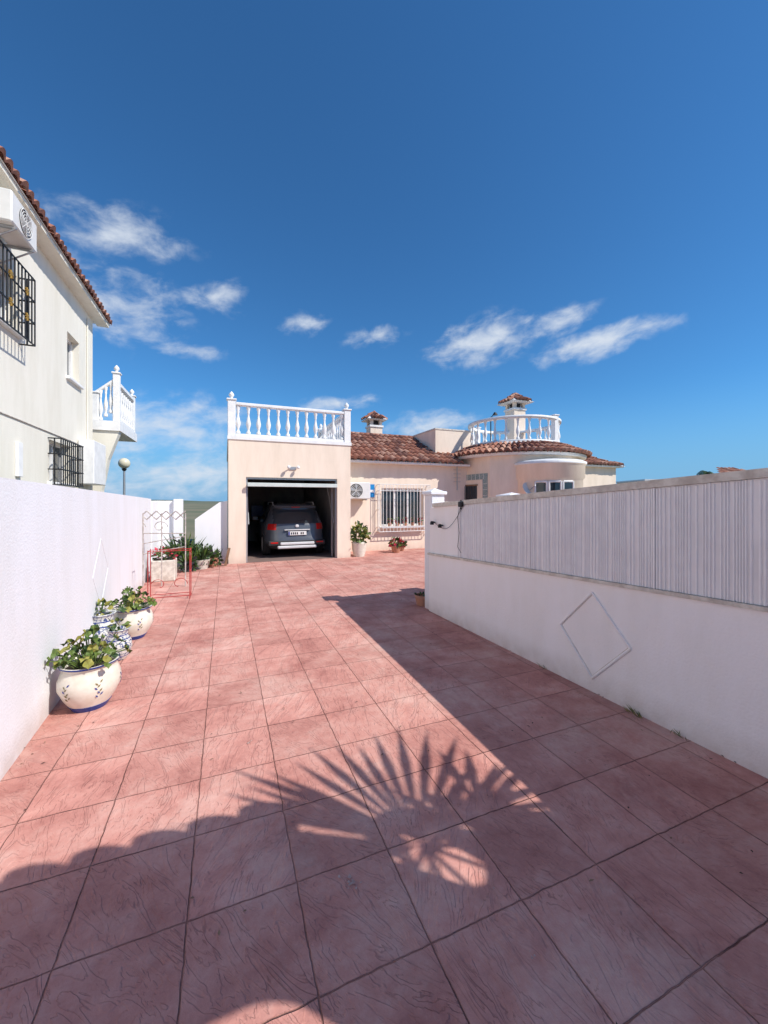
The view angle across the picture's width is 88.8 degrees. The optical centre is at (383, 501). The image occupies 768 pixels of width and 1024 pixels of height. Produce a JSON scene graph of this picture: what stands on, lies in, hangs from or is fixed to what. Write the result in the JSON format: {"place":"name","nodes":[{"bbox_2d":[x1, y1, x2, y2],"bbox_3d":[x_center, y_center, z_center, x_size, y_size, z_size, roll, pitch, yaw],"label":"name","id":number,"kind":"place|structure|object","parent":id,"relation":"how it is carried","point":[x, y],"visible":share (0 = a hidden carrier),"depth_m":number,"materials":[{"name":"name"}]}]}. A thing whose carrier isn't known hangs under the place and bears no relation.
{"place":"outdoors","nodes":[
{"label":"outdoors","id":0,"kind":"place"},
{"bbox_2d":[0,236,92,489],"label":"walls","id":1,"kind":"structure","parent":0,"point":[38,389],"depth_m":7.19,"materials":[{"name":"white paint"}]},
{"bbox_2d":[0,187,36,263],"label":"wall air conditioner","id":2,"kind":"object","parent":1,"relation":"attached to","point":[18,228],"depth_m":5.58,"materials":[{"name":"grey metal"}]},
{"bbox_2d":[0,240,83,486],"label":"window grilles","id":3,"kind":"object","parent":1,"relation":"attached to","point":[26,336],"depth_m":6.23,"materials":[{"name":"black metal"}]},
{"bbox_2d":[0,270,83,486],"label":"windows and sills","id":4,"kind":"structure","parent":1,"relation":"attached to","point":[71,380],"depth_m":8.05,"materials":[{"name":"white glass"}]},
{"bbox_2d":[0,318,105,485],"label":"pipe vent and boiler box","id":5,"kind":"object","parent":1,"relation":"attached to","point":[94,462],"visible":0.96,"depth_m":8.91,"materials":[{"name":"metal"}]},
{"bbox_2d":[0,146,111,327],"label":"tiled eaves","id":6,"kind":"object","parent":1,"relation":"on","point":[53,248],"visible":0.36,"depth_m":7.12,"materials":[{"name":"ceramic"}]},
{"bbox_2d":[93,365,136,491],"bbox_3d":[-8.104,-0.970,10.909,1.745,5.240,2.100,0,0,-22],"label":"balcony","id":7,"kind":"object","parent":1,"relation":"attached to","point":[109,435],"visible":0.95,"depth_m":10.24,"materials":[{"name":"white paint"}]},
{"bbox_2d":[151,500,223,503],"bbox_3d":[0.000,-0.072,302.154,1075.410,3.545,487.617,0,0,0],"label":"distant hills","id":8,"kind":"structure","parent":0,"point":[199,502],"depth_m":344.53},
{"bbox_2d":[183,504,227,549],"bbox_3d":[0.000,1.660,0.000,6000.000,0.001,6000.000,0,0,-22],"label":"ground","id":9,"kind":"structure","parent":0,"point":[193,512],"depth_m":50.23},
{"bbox_2d":[118,458,129,494],"bbox_3d":[-9.306,0.045,14.036,0.374,3.210,0.374,0,0,-22],"label":"street lamp","id":10,"kind":"object","parent":9,"relation":"on","point":[123,463],"visible":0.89,"depth_m":13.97,"materials":[{"name":"white glass"}]},
{"bbox_2d":[227,391,624,563],"bbox_3d":[2.257,-1.485,15.030,15.406,6.270,8.581,0,0,-22],"label":"villa with garage","id":11,"kind":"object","parent":9,"relation":"on","point":[326,467],"visible":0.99,"depth_m":12.82,"materials":[{"name":"white paint"}]},
{"bbox_2d":[252,499,324,554],"bbox_3d":[-3.267,0.755,13.157,2.140,1.678,4.335,0,0,-22],"label":"parked car","id":12,"kind":"object","parent":11,"relation":"in","point":[289,526],"visible":1,"depth_m":11.37,"materials":[{"name":"grey metal"}]},
{"bbox_2d":[246,477,336,562],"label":"garage door","id":13,"kind":"structure","parent":11,"relation":"in","point":[331,486],"depth_m":10.65,"materials":[{"name":"grey metal"}]},
{"bbox_2d":[351,482,369,499],"bbox_3d":[-0.857,-0.320,12.359,0.770,0.560,0.440,0,0,-22],"label":"air conditioner","id":14,"kind":"object","parent":11,"relation":"attached to","point":[360,490],"visible":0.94,"depth_m":12.19,"materials":[{"name":"grey metal"}]},
{"bbox_2d":[370,484,374,496],"bbox_3d":[-0.417,-0.350,12.737,0.230,0.420,0.020,0,0,-22],"label":"alarm sign","id":15,"kind":"object","parent":11,"relation":"attached to","point":[372,490],"visible":0.64,"depth_m":12.75,"materials":[{"name":"blue paint"}]},
{"bbox_2d":[380,488,424,527],"bbox_3d":[0.635,0.210,13.150,1.670,1.320,0.390,0,0,-22],"label":"front window","id":16,"kind":"structure","parent":11,"relation":"in","point":[396,492],"depth_m":13.29,"materials":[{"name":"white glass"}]},
{"bbox_2d":[465,473,487,499],"bbox_3d":[3.063,-0.130,13.908,0.107,1.660,1.577,0,0,-30],"label":"tile framed window","id":17,"kind":"structure","parent":11,"relation":"in","point":[476,485],"depth_m":13.63,"materials":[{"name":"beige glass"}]},
{"bbox_2d":[534,480,573,492],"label":"bow windows","id":18,"kind":"structure","parent":11,"relation":"in","point":[539,486],"depth_m":11.91,"materials":[{"name":"white glass"}]},
{"bbox_2d":[0,548,767,1023],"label":"paved patio","id":19,"kind":"structure","parent":0,"point":[134,826],"depth_m":1.87,"materials":[{"name":"pink tile"}]},
{"bbox_2d":[45,624,132,712],"bbox_3d":[-2.313,1.290,3.085,0.547,0.620,0.474,0,0,-22],"label":"flower pot","id":20,"kind":"object","parent":19,"relation":"on","point":[89,679],"visible":1,"depth_m":2.97,"materials":[{"name":"white ceramic"}]},
{"bbox_2d":[0,477,182,780],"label":"boundary wall","id":21,"kind":"structure","parent":19,"relation":"on","point":[51,536],"depth_m":2.97,"materials":[{"name":"white paint"}]},
{"bbox_2d":[93,539,107,604],"bbox_3d":[-3.199,0.800,4.424,0.012,0.767,0.728,0,0,-25],"label":"diamond moulding","id":22,"kind":"object","parent":21,"relation":"attached to","point":[94,570],"visible":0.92,"depth_m":4.40,"materials":[{"name":"white paint"}]},
{"bbox_2d":[92,598,117,650],"bbox_3d":[-3.040,1.314,4.220,0.315,0.568,0.315,0,0,-22],"label":"blue patterned pot","id":23,"kind":"object","parent":19,"relation":"on","point":[101,619],"visible":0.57,"depth_m":4.16,"materials":[{"name":"white ceramic"}]},
{"bbox_2d":[105,617,131,660],"bbox_3d":[-2.697,1.379,3.973,0.246,0.437,0.261,0,0,-22],"label":"blue patterned pot","id":24,"kind":"object","parent":19,"relation":"on","point":[122,630],"visible":0.78,"depth_m":3.94,"materials":[{"name":"white ceramic"}]},
{"bbox_2d":[104,586,156,639],"bbox_3d":[-2.971,1.295,4.621,0.502,0.610,0.542,0,0,41],"label":"flower pot","id":25,"kind":"object","parent":19,"relation":"on","point":[138,614],"visible":0.94,"depth_m":4.52,"materials":[{"name":"white ceramic"}]},
{"bbox_2d":[142,511,185,585],"bbox_3d":[-4.300,0.886,7.405,1.121,1.429,0.034,0,0,0],"label":"folding lattice rack","id":26,"kind":"object","parent":19,"relation":"on","point":[161,521],"visible":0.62,"depth_m":7.39,"materials":[{"name":"metal"}]},
{"bbox_2d":[151,546,177,581],"bbox_3d":[-4.484,1.242,7.976,0.540,0.717,0.536,0,0,-22],"label":"planter box","id":27,"kind":"object","parent":19,"relation":"on","point":[169,568],"visible":0.88,"depth_m":7.85,"materials":[{"name":"stone"}]},
{"bbox_2d":[147,548,190,599],"bbox_3d":[-3.520,1.190,6.450,0.612,0.820,0.254,0,0,-22],"label":"red plant stand","id":28,"kind":"object","parent":19,"relation":"on","point":[150,551],"visible":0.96,"depth_m":6.44,"materials":[{"name":"paint"}]},
{"bbox_2d":[162,532,223,571],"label":"garden plants","id":29,"kind":"object","parent":19,"relation":"on","point":[205,557],"visible":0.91,"depth_m":9.23,"materials":[{"name":"green plant"}]},
{"bbox_2d":[195,501,226,563],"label":"sloping garden wall","id":30,"kind":"structure","parent":19,"relation":"on","point":[211,525],"depth_m":10.05,"materials":[{"name":"white paint"}]},
{"bbox_2d":[224,548,230,565],"bbox_3d":[-3.914,1.382,9.786,0.152,0.453,0.080,0,0,-22],"label":"wooden plank","id":31,"kind":"object","parent":19,"relation":"on","point":[227,556],"visible":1,"depth_m":9.75,"materials":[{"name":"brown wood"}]},
{"bbox_2d":[351,520,370,556],"bbox_3d":[-0.733,1.071,11.427,0.733,1.055,0.682,0,0,15],"label":"potted shrub","id":32,"kind":"object","parent":19,"relation":"on","point":[359,544],"visible":0.98,"depth_m":11.33,"materials":[{"name":"green plant"}]},
{"bbox_2d":[388,536,403,552],"bbox_3d":[0.382,1.336,12.276,0.519,0.524,0.562,0,0,-22],"label":"potted geranium","id":33,"kind":"object","parent":19,"relation":"on","point":[395,547],"visible":1,"depth_m":12.19,"materials":[{"name":"plant"}]},
{"bbox_2d":[397,538,407,550],"bbox_3d":[0.557,1.384,12.732,0.460,0.428,0.414,0,0,-22],"label":"potted geranium","id":34,"kind":"object","parent":19,"relation":"on","point":[403,546],"visible":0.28,"depth_m":12.66,"materials":[{"name":"ceramic"}]},
{"bbox_2d":[414,592,424,606],"bbox_3d":[0.601,1.489,6.045,0.262,0.218,0.266,0,0,-22],"label":"terracotta pot","id":35,"kind":"object","parent":19,"relation":"on","point":[420,598],"visible":0.73,"depth_m":5.96,"materials":[{"name":"brown ceramic"}]},
{"bbox_2d":[422,488,517,608],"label":"return wall and pillars","id":36,"kind":"structure","parent":19,"relation":"on","point":[434,495],"depth_m":5.84,"materials":[{"name":"white paint"}]},
{"bbox_2d":[429,478,767,778],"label":"boundary wall","id":37,"kind":"structure","parent":19,"relation":"on","point":[695,671],"depth_m":2.96,"materials":[{"name":"white paint"}]},
{"bbox_2d":[430,500,463,550],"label":"wall spotlights","id":38,"kind":"object","parent":37,"relation":"attached to","point":[460,504],"depth_m":5.02,"materials":[{"name":"black metal"}]},
{"bbox_2d":[559,592,630,678],"bbox_3d":[1.750,1.125,3.296,0.024,0.734,0.676,0,0,-24],"label":"diamond moulding","id":39,"kind":"object","parent":37,"relation":"attached to","point":[616,658],"visible":1,"depth_m":3.26,"materials":[{"name":"white paint"}]},
{"bbox_2d":[427,468,767,611],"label":"ledge and coping","id":40,"kind":"object","parent":37,"relation":"attached to","point":[728,476],"visible":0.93,"depth_m":2.95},
{"bbox_2d":[458,478,767,605],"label":"slat screen","id":41,"kind":"object","parent":40,"relation":"attached to","point":[708,540],"visible":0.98,"depth_m":2.90,"materials":[{"name":"white plastic"}]},
{"bbox_2d":[539,665,686,739],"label":"weeds","id":42,"kind":"object","parent":19,"relation":"on","point":[631,709],"visible":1,"depth_m":2.90,"materials":[{"name":"green plant"}]},
{"bbox_2d":[0,0,767,500],"label":"sky","id":43,"kind":"structure","parent":0,"point":[423,215],"materials":[{"name":"blue"}]},
{"bbox_2d":[616,479,656,483],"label":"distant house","id":44,"kind":"structure","parent":0,"point":[618,482],"depth_m":34.39,"materials":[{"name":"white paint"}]},
{"bbox_2d":[697,470,712,474],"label":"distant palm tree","id":45,"kind":"object","parent":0,"point":[704,472],"visible":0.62,"depth_m":40.32,"materials":[{"name":"green plant"}]},
{"bbox_2d":[716,467,744,472],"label":"distant tiled house","id":46,"kind":"structure","parent":0,"point":[725,469],"depth_m":41.01,"materials":[{"name":"tile"}]}
]}

